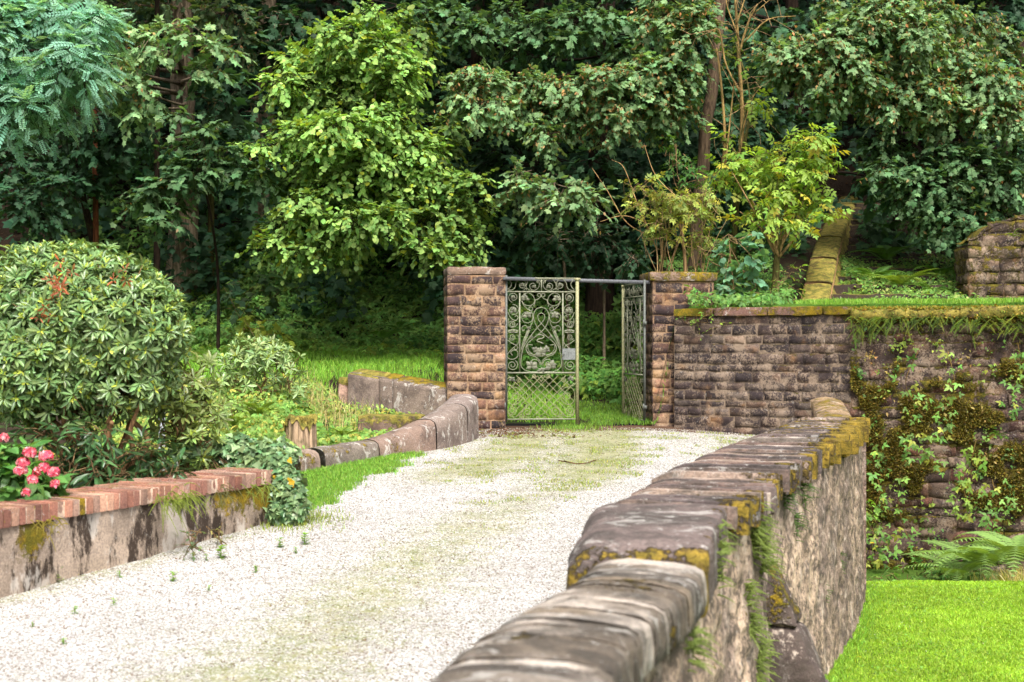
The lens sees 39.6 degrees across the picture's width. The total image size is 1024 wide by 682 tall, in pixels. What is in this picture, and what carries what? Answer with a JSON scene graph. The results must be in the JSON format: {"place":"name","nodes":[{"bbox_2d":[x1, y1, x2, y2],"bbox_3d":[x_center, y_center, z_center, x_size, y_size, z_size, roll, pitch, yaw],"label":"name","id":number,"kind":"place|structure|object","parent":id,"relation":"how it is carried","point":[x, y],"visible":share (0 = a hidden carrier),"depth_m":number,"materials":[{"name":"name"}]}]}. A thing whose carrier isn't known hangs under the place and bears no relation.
{"place":"outdoors","nodes":[
{"label":"outdoors","id":0,"kind":"place"},
{"bbox_2d":[0,388,392,486],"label":"garden ground","id":1,"kind":"structure","parent":0,"point":[28,437],"depth_m":15.73,"materials":[{"name":"soil"}]},
{"bbox_2d":[0,432,75,500],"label":"hydrangea","id":2,"kind":"object","parent":1,"relation":"on","point":[23,474],"visible":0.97,"depth_m":9.66,"materials":[{"name":"pink plant"}]},
{"bbox_2d":[0,0,139,167],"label":"locust tree","id":3,"kind":"object","parent":1,"relation":"on","point":[50,52],"visible":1,"depth_m":15.18,"materials":[{"name":"green plant"}]},
{"bbox_2d":[0,234,195,485],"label":"rhododendron","id":4,"kind":"object","parent":1,"relation":"on","point":[91,330],"visible":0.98,"depth_m":11.04,"materials":[{"name":"green plant"}]},
{"bbox_2d":[8,410,196,488],"bbox_3d":[-3.182,0.970,11.004,1.474,0.858,0.954,0,0,-10],"label":"evergreen shrub","id":5,"kind":"object","parent":1,"relation":"on","point":[90,446],"visible":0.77,"depth_m":10.97,"materials":[{"name":"green plant"}]},
{"bbox_2d":[144,347,233,472],"bbox_3d":[-2.755,0.607,12.144,0.732,1.115,0.835,0,0,0],"label":"rhododendron","id":6,"kind":"object","parent":1,"relation":"on","point":[187,408],"visible":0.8,"depth_m":12.02,"materials":[{"name":"green plant"}]},
{"bbox_2d":[0,373,419,488],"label":"garden weeds","id":7,"kind":"object","parent":1,"relation":"on","point":[275,419],"visible":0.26,"depth_m":16.66,"materials":[{"name":"green plant"}]},
{"bbox_2d":[198,399,261,426],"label":"leafy plant","id":8,"kind":"object","parent":1,"relation":"on","point":[238,407],"visible":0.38,"depth_m":15.60,"materials":[{"name":"green plant"}]},
{"bbox_2d":[166,430,316,525],"bbox_3d":[-2.358,1.135,12.017,0.981,0.766,1.941,0,0,-33],"label":"ivy","id":9,"kind":"object","parent":1,"relation":"on","point":[291,503],"visible":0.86,"depth_m":11.65,"materials":[{"name":"green plant"}]},
{"bbox_2d":[230,401,288,414],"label":"fern","id":10,"kind":"object","parent":1,"relation":"on","point":[265,408],"visible":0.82,"depth_m":15.72,"materials":[{"name":"green plant"}]},
{"bbox_2d":[215,332,311,403],"bbox_3d":[-3.006,0.343,17.285,1.161,0.921,0.879,0,0,0],"label":"rhododendron","id":11,"kind":"object","parent":1,"relation":"on","point":[257,355],"visible":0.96,"depth_m":17.15,"materials":[{"name":"green plant"}]},
{"bbox_2d":[283,413,317,449],"bbox_3d":[-2.288,1.124,15.334,0.392,0.682,0.374,0,0,0],"label":"tree stump","id":12,"kind":"object","parent":1,"relation":"on","point":[300,431],"visible":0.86,"depth_m":15.22,"materials":[{"name":"brown wood"}]},
{"bbox_2d":[294,394,478,471],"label":"curved wall","id":13,"kind":"structure","parent":1,"relation":"on","point":[452,421],"depth_m":16.29,"materials":[{"name":"stone"}]},
{"bbox_2d":[358,413,424,432],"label":"mossy block","id":14,"kind":"structure","parent":1,"relation":"on","point":[375,422],"depth_m":17.43,"materials":[{"name":"stone"}]},
{"bbox_2d":[347,368,447,415],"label":"garden wall","id":15,"kind":"structure","parent":1,"relation":"on","point":[402,393],"depth_m":19.50,"materials":[{"name":"stone"}]},
{"bbox_2d":[443,266,505,428],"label":"gate pillar","id":16,"kind":"structure","parent":1,"relation":"on","point":[474,310],"depth_m":19.05,"materials":[{"name":"stone"}]},
{"bbox_2d":[504,275,580,423],"bbox_3d":[0.400,0.120,19.167,1.065,2.008,0.081,0,0,-7],"label":"gate leaf","id":17,"kind":"object","parent":16,"relation":"attached to","point":[568,353],"visible":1,"depth_m":19.18,"materials":[{"name":"metal"}]},
{"bbox_2d":[0,425,754,681],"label":"gravel drive","id":18,"kind":"structure","parent":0,"point":[321,654],"depth_m":9.44,"materials":[{"name":"beige gravel"}]},
{"bbox_2d":[0,466,275,597],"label":"brick topped wall","id":19,"kind":"structure","parent":18,"relation":"on","point":[110,525],"depth_m":9.98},
{"bbox_2d":[148,491,202,533],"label":"wall fern","id":20,"kind":"object","parent":19,"relation":"attached to","point":[177,504],"depth_m":10.19,"materials":[{"name":"green plant"}]},
{"bbox_2d":[170,482,211,521],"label":"wall fern","id":21,"kind":"object","parent":19,"relation":"attached to","point":[195,498],"depth_m":10.36,"materials":[{"name":"green plant"}]},
{"bbox_2d":[241,477,278,508],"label":"wall fern","id":22,"kind":"object","parent":19,"relation":"attached to","point":[259,490],"depth_m":11.17,"materials":[{"name":"green plant"}]},
{"bbox_2d":[175,529,209,560],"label":"wall weed","id":23,"kind":"object","parent":18,"relation":"on","point":[192,544],"depth_m":10.17,"materials":[{"name":"green plant"}]},
{"bbox_2d":[78,422,752,612],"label":"grass","id":24,"kind":"structure","parent":18,"relation":"on","point":[323,482],"depth_m":14.42,"materials":[{"name":"green plant"}]},
{"bbox_2d":[479,427,642,437],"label":"fallen leaves","id":25,"kind":"object","parent":18,"relation":"on","point":[515,434],"visible":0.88,"depth_m":18.25,"materials":[{"name":"plant"}]},
{"bbox_2d":[0,0,1023,424],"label":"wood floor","id":26,"kind":"structure","parent":0,"point":[840,186],"depth_m":28.14,"materials":[{"name":"green plant"}]},
{"bbox_2d":[11,46,148,244],"bbox_3d":[-8.417,-6.457,26.010,4.630,11.057,6.791,0,0,0],"label":"woodland tree","id":27,"kind":"object","parent":26,"relation":"on","point":[90,155],"visible":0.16,"depth_m":23.81,"materials":[{"name":"green plant"}]},
{"bbox_2d":[0,101,164,243],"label":"sycamore tree","id":28,"kind":"object","parent":26,"relation":"on","point":[31,190],"visible":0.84,"depth_m":23.21,"materials":[{"name":"green plant"}]},
{"bbox_2d":[92,105,98,247],"bbox_3d":[-7.189,-5.260,23.528,4.994,11.168,3.246,0,0,44],"label":"slender tree","id":29,"kind":"object","parent":26,"relation":"on","point":[95,220],"visible":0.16,"depth_m":24.37,"materials":[{"name":"brown plant"}]},
{"bbox_2d":[153,0,159,272],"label":"slender tree","id":30,"kind":"object","parent":26,"relation":"on","point":[156,264],"visible":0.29,"depth_m":24.57,"materials":[{"name":"brown plant"}]},
{"bbox_2d":[87,0,267,322],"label":"sycamore tree","id":31,"kind":"object","parent":26,"relation":"on","point":[180,16],"visible":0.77,"depth_m":22.61,"materials":[{"name":"green plant"}]},
{"bbox_2d":[99,3,274,302],"bbox_3d":[-5.856,-6.016,25.678,3.585,11.226,5.799,0,0,-26],"label":"slender tree","id":32,"kind":"object","parent":26,"relation":"on","point":[239,126],"visible":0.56,"depth_m":24.56,"materials":[{"name":"green plant"}]},
{"bbox_2d":[109,105,289,353],"bbox_3d":[-4.797,-1.621,21.778,2.324,3.974,2.711,0,0,-42],"label":"sycamore tree","id":33,"kind":"object","parent":26,"relation":"on","point":[209,166],"visible":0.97,"depth_m":21.52,"materials":[{"name":"green plant"}]},
{"bbox_2d":[196,0,316,234],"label":"woodland tree","id":34,"kind":"object","parent":26,"relation":"on","point":[274,32],"visible":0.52,"depth_m":26.38,"materials":[{"name":"green plant"}]},
{"bbox_2d":[209,274,311,328],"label":"maple seedling","id":35,"kind":"object","parent":26,"relation":"on","point":[267,290],"visible":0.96,"depth_m":23.60,"materials":[{"name":"green plant"}]},
{"bbox_2d":[234,315,295,347],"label":"maple seedling","id":36,"kind":"object","parent":26,"relation":"on","point":[246,320],"visible":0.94,"depth_m":22.34,"materials":[{"name":"green plant"}]},
{"bbox_2d":[251,0,379,238],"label":"woodland tree","id":37,"kind":"object","parent":26,"relation":"on","point":[321,14],"visible":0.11,"depth_m":27.59,"materials":[{"name":"green plant"}]},
{"bbox_2d":[18,132,642,404],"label":"background undergrowth","id":38,"kind":"object","parent":26,"relation":"on","point":[597,378],"visible":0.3,"depth_m":25.53,"materials":[{"name":"green plant"}]},
{"bbox_2d":[338,377,347,403],"bbox_3d":[-2.367,0.768,20.064,0.186,0.525,0.238,0,0,0],"label":"end stone","id":39,"kind":"object","parent":26,"relation":"on","point":[343,387],"visible":0.56,"depth_m":19.95,"materials":[{"name":"beige stone"}]},
{"bbox_2d":[228,0,508,285],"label":"hazel tree","id":40,"kind":"object","parent":26,"relation":"on","point":[347,87],"visible":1,"depth_m":21.20,"materials":[{"name":"green plant"}]},
{"bbox_2d":[351,328,416,346],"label":"fern","id":41,"kind":"object","parent":26,"relation":"on","point":[381,335],"visible":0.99,"depth_m":22.54,"materials":[{"name":"green plant"}]},
{"bbox_2d":[162,342,668,425],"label":"meadow grass","id":42,"kind":"structure","parent":26,"relation":"on","point":[343,363],"depth_m":21.39,"materials":[{"name":"green plant"}]},
{"bbox_2d":[350,0,507,205],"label":"woodland tree","id":43,"kind":"object","parent":26,"relation":"on","point":[427,107],"visible":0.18,"depth_m":25.39,"materials":[{"name":"green plant"}]},
{"bbox_2d":[459,0,532,270],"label":"woodland tree","id":44,"kind":"object","parent":26,"relation":"on","point":[505,227],"visible":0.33,"depth_m":25.37,"materials":[{"name":"green plant"}]},
{"bbox_2d":[0,0,1023,339],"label":"wood foliage","id":45,"kind":"object","parent":26,"relation":"on","point":[626,150],"visible":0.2,"depth_m":25.92,"materials":[{"name":"green plant"}]},
{"bbox_2d":[11,1,1019,289],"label":"forest seedlings","id":46,"kind":"object","parent":26,"relation":"on","point":[837,205],"visible":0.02,"depth_m":28.78,"materials":[{"name":"green plant"}]},
{"bbox_2d":[388,0,668,266],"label":"sycamore tree","id":47,"kind":"object","parent":26,"relation":"on","point":[475,25],"visible":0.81,"depth_m":23.08,"materials":[{"name":"green plant"}]},
{"bbox_2d":[485,0,585,172],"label":"woodland tree","id":48,"kind":"object","parent":26,"relation":"on","point":[543,68],"visible":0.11,"depth_m":27.66,"materials":[{"name":"green plant"}]},
{"bbox_2d":[486,155,623,347],"bbox_3d":[0.950,-0.977,21.885,1.888,3.639,2.844,0,0,33],"label":"maple sapling","id":49,"kind":"object","parent":26,"relation":"on","point":[527,193],"visible":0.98,"depth_m":21.12,"materials":[{"name":"green plant"}]},
{"bbox_2d":[463,0,690,265],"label":"slender tree","id":50,"kind":"object","parent":26,"relation":"on","point":[619,170],"visible":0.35,"depth_m":24.70,"materials":[{"name":"green plant"}]},
{"bbox_2d":[434,0,731,325],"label":"sycamore tree","id":51,"kind":"object","parent":26,"relation":"on","point":[606,108],"visible":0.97,"depth_m":21.61,"materials":[{"name":"green plant"}]},
{"bbox_2d":[508,213,658,367],"bbox_3d":[1.116,-0.563,22.453,2.390,2.948,1.642,0,0,0],"label":"maple sapling","id":52,"kind":"object","parent":26,"relation":"on","point":[603,259],"visible":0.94,"depth_m":22.31,"materials":[{"name":"green plant"}]},
{"bbox_2d":[592,145,730,271],"bbox_3d":[2.126,-1.595,20.197,1.962,2.476,1.285,0,0,0],"label":"twiggy shrub","id":53,"kind":"object","parent":26,"relation":"on","point":[704,207],"visible":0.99,"depth_m":20.13,"materials":[{"name":"green plant"}]},
{"bbox_2d":[639,271,716,426],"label":"gate pillar","id":54,"kind":"structure","parent":26,"relation":"on","point":[665,296],"depth_m":19.64,"materials":[{"name":"stone"}]},
{"bbox_2d":[503,277,649,283],"bbox_3d":[0.892,-0.824,19.359,2.117,0.074,0.039,0,0,-17],"label":"overhead bar","id":55,"kind":"object","parent":54,"relation":"attached to","point":[581,280],"visible":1,"depth_m":19.38,"materials":[{"name":"metal"}]},
{"bbox_2d":[621,280,646,422],"bbox_3d":[1.719,0.162,20.085,0.060,2.008,1.065,0,0,-13],"label":"gate leaf","id":56,"kind":"object","parent":54,"relation":"attached to","point":[635,352],"visible":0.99,"depth_m":20.04,"materials":[{"name":"metal"}]},
{"bbox_2d":[655,131,737,276],"bbox_3d":[2.691,-1.843,21.098,1.285,2.549,0.884,0,0,28],"label":"elder shrub","id":57,"kind":"object","parent":26,"relation":"on","point":[674,161],"visible":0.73,"depth_m":21.07,"materials":[{"name":"green plant"}]},
{"bbox_2d":[687,0,725,271],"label":"leaning trunk","id":58,"kind":"object","parent":26,"relation":"on","point":[704,140],"visible":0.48,"depth_m":22.29,"materials":[{"name":"brown plant"}]},
{"bbox_2d":[680,0,804,288],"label":"elder tree","id":59,"kind":"object","parent":26,"relation":"on","point":[749,109],"visible":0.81,"depth_m":21.08,"materials":[{"name":"green plant"}]},
{"bbox_2d":[697,122,852,290],"bbox_3d":[3.791,-1.755,20.532,2.243,2.753,1.622,0,0,0],"label":"elder shrub","id":60,"kind":"object","parent":26,"relation":"on","point":[790,198],"visible":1,"depth_m":20.47,"materials":[{"name":"green plant"}]},
{"bbox_2d":[678,0,926,226],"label":"woodland tree","id":61,"kind":"object","parent":26,"relation":"on","point":[791,7],"visible":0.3,"depth_m":24.39,"materials":[{"name":"green plant"}]},
{"bbox_2d":[633,202,997,308],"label":"stair weeds","id":62,"kind":"object","parent":26,"relation":"on","point":[876,235],"visible":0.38,"depth_m":22.26,"materials":[{"name":"green plant"}]},
{"bbox_2d":[801,196,857,300],"bbox_3d":[6.370,-1.466,26.914,0.739,4.833,14.585,0,0,16],"label":"stair balustrade","id":63,"kind":"object","parent":26,"relation":"on","point":[825,266],"visible":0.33,"depth_m":22.29,"materials":[{"name":"stone"}]},
{"bbox_2d":[839,266,915,279],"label":"fern","id":64,"kind":"object","parent":26,"relation":"on","point":[879,272],"visible":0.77,"depth_m":21.69,"materials":[{"name":"green plant"}]},
{"bbox_2d":[742,0,1023,236],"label":"sycamore tree","id":65,"kind":"object","parent":26,"relation":"on","point":[903,75],"visible":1,"depth_m":21.33,"materials":[{"name":"green plant"}]},
{"bbox_2d":[831,203,947,298],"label":"stone steps","id":66,"kind":"structure","parent":26,"relation":"on","point":[842,288],"depth_m":21.85,"materials":[{"name":"stone"}]},
{"bbox_2d":[844,242,927,262],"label":"fern","id":67,"kind":"object","parent":66,"relation":"on","point":[888,252],"visible":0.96,"depth_m":22.92,"materials":[{"name":"green plant"}]},
{"bbox_2d":[854,268,940,284],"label":"fern","id":68,"kind":"object","parent":26,"relation":"on","point":[902,279],"visible":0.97,"depth_m":21.18,"materials":[{"name":"green plant"}]},
{"bbox_2d":[848,41,1023,267],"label":"sycamore tree","id":69,"kind":"object","parent":26,"relation":"on","point":[967,192],"visible":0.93,"depth_m":21.54,"materials":[{"name":"green plant"}]},
{"bbox_2d":[852,0,1023,229],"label":"woodland tree","id":70,"kind":"object","parent":26,"relation":"on","point":[1018,7],"visible":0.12,"depth_m":27.09,"materials":[{"name":"green plant"}]},
{"bbox_2d":[954,214,1023,298],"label":"ruined wall","id":71,"kind":"structure","parent":26,"relation":"on","point":[989,259],"depth_m":20.60,"materials":[{"name":"stone"}]},
{"bbox_2d":[259,363,1023,581],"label":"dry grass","id":72,"kind":"structure","parent":0,"point":[1004,577],"depth_m":17.71,"materials":[{"name":"green plant"}]},
{"bbox_2d":[689,302,1023,318],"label":"terrace lawn","id":73,"kind":"structure","parent":0,"point":[869,304],"depth_m":18.46,"materials":[{"name":"green plant"}]},
{"bbox_2d":[703,231,770,304],"bbox_3d":[3.166,-0.909,19.925,0.975,1.259,1.060,0,0,0],"label":"hazel sapling","id":74,"kind":"object","parent":73,"relation":"on","point":[754,268],"visible":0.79,"depth_m":19.80,"materials":[{"name":"green plant"}]},
{"bbox_2d":[711,264,807,307],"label":"undergrowth plant","id":75,"kind":"object","parent":73,"relation":"on","point":[789,275],"visible":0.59,"depth_m":19.86,"materials":[{"name":"green plant"}]},
{"bbox_2d":[787,296,1023,304],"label":"terrace grass","id":76,"kind":"structure","parent":73,"relation":"on","point":[931,300],"depth_m":18.09,"materials":[{"name":"green plant"}]},
{"bbox_2d":[824,568,1023,681],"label":"lawn","id":77,"kind":"structure","parent":0,"point":[872,572],"depth_m":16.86,"materials":[{"name":"green plant"}]},
{"bbox_2d":[431,416,870,681],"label":"parapet wall","id":78,"kind":"structure","parent":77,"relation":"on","point":[637,599],"depth_m":7.26,"materials":[{"name":"stone"}]},
{"bbox_2d":[683,622,723,675],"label":"wall fern","id":79,"kind":"object","parent":78,"relation":"attached to","point":[693,647],"depth_m":5.37,"materials":[{"name":"green plant"}]},
{"bbox_2d":[717,548,735,602],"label":"wall fern","id":80,"kind":"object","parent":78,"relation":"attached to","point":[721,575],"depth_m":6.42,"materials":[{"name":"green plant"}]},
{"bbox_2d":[718,519,740,566],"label":"wall fern","id":81,"kind":"object","parent":78,"relation":"attached to","point":[722,544],"depth_m":6.56,"materials":[{"name":"green plant"}]},
{"bbox_2d":[743,579,767,613],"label":"wall fern","id":82,"kind":"object","parent":78,"relation":"attached to","point":[751,586],"depth_m":7.61,"materials":[{"name":"green plant"}]},
{"bbox_2d":[748,597,773,654],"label":"wall fern","id":83,"kind":"object","parent":78,"relation":"attached to","point":[753,627],"depth_m":7.65,"materials":[{"name":"green plant"}]},
{"bbox_2d":[750,515,784,576],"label":"wall fern","id":84,"kind":"object","parent":78,"relation":"attached to","point":[755,540],"depth_m":7.73,"materials":[{"name":"green plant"}]},
{"bbox_2d":[757,638,782,681],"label":"wall fern","id":85,"kind":"object","parent":78,"relation":"attached to","point":[764,653],"depth_m":7.83,"materials":[{"name":"green plant"}]},
{"bbox_2d":[759,526,786,587],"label":"wall fern","id":86,"kind":"object","parent":78,"relation":"attached to","point":[766,567],"depth_m":7.93,"materials":[{"name":"green plant"}]},
{"bbox_2d":[810,397,850,416],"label":"end wall","id":87,"kind":"structure","parent":77,"relation":"on","point":[825,407],"depth_m":17.37,"materials":[{"name":"stone"}]},
{"bbox_2d":[674,305,1023,573],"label":"retaining wall","id":88,"kind":"structure","parent":77,"relation":"on","point":[754,370],"depth_m":18.09,"materials":[{"name":"stone"}]},
{"bbox_2d":[866,442,893,543],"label":"ivy","id":89,"kind":"object","parent":88,"relation":"attached to","point":[875,453],"visible":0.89,"depth_m":17.68,"materials":[{"name":"green plant"}]},
{"bbox_2d":[866,522,904,569],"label":"ivy","id":90,"kind":"object","parent":88,"relation":"attached to","point":[882,558],"visible":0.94,"depth_m":17.65,"materials":[{"name":"green plant"}]},
{"bbox_2d":[888,469,929,569],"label":"ivy","id":91,"kind":"object","parent":88,"relation":"attached to","point":[905,480],"visible":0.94,"depth_m":17.48,"materials":[{"name":"green plant"}]},
{"bbox_2d":[889,348,933,424],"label":"ivy","id":92,"kind":"object","parent":88,"relation":"attached to","point":[907,392],"visible":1,"depth_m":17.42,"materials":[{"name":"green plant"}]},
{"bbox_2d":[898,433,934,467],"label":"ivy","id":93,"kind":"object","parent":88,"relation":"attached to","point":[913,446],"visible":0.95,"depth_m":17.41,"materials":[{"name":"green plant"}]},
{"bbox_2d":[844,315,1023,350],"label":"hanging moss","id":94,"kind":"object","parent":88,"relation":"attached to","point":[886,321],"visible":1,"depth_m":17.80,"materials":[{"name":"green plant"}]},
{"bbox_2d":[848,304,1023,320],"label":"coping moss","id":95,"kind":"object","parent":88,"relation":"on","point":[920,308],"visible":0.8,"depth_m":17.90,"materials":[{"name":"green plant"}]},
{"bbox_2d":[849,318,1023,569],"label":"wall moss","id":96,"kind":"object","parent":88,"relation":"attached to","point":[997,467],"depth_m":17.86,"materials":[{"name":"green plant"}]},
{"bbox_2d":[908,350,964,477],"bbox_3d":[5.149,0.886,17.244,0.643,1.567,0.336,0,0,35],"label":"ivy","id":97,"kind":"object","parent":88,"relation":"attached to","point":[937,417],"visible":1,"depth_m":17.20,"materials":[{"name":"green plant"}]},
{"bbox_2d":[851,323,1023,569],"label":"wall herbs","id":98,"kind":"object","parent":88,"relation":"attached to","point":[903,342],"depth_m":17.81,"materials":[{"name":"green plant"}]},
{"bbox_2d":[945,433,986,522],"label":"ivy","id":99,"kind":"object","parent":88,"relation":"attached to","point":[965,485],"visible":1,"depth_m":17.00,"materials":[{"name":"green plant"}]},
{"bbox_2d":[978,478,1016,532],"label":"ivy","id":100,"kind":"object","parent":88,"relation":"attached to","point":[987,519],"visible":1,"depth_m":16.79,"materials":[{"name":"green plant"}]},
{"bbox_2d":[995,344,1023,421],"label":"ivy","id":101,"kind":"object","parent":88,"relation":"attached to","point":[1013,414],"visible":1,"depth_m":16.64,"materials":[{"name":"green plant"}]},
{"bbox_2d":[849,580,1023,674],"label":"lawn clover","id":102,"kind":"object","parent":77,"relation":"on","point":[866,641],"visible":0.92,"depth_m":12.06,"materials":[{"name":"green plant"}]},
{"bbox_2d":[868,540,1008,580],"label":"fern","id":103,"kind":"object","parent":77,"relation":"on","point":[934,574],"visible":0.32,"depth_m":16.29,"materials":[{"name":"green plant"}]},
{"bbox_2d":[896,549,1011,580],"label":"fern","id":104,"kind":"object","parent":77,"relation":"on","point":[965,568],"visible":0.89,"depth_m":15.69,"materials":[{"name":"green plant"}]},
{"bbox_2d":[895,540,1023,574],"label":"fern","id":105,"kind":"object","parent":77,"relation":"on","point":[980,554],"visible":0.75,"depth_m":15.71,"materials":[{"name":"green plant"}]},
{"bbox_2d":[929,531,1023,580],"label":"fern","id":106,"kind":"object","parent":77,"relation":"on","point":[1012,548],"visible":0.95,"depth_m":15.78,"materials":[{"name":"green plant"}]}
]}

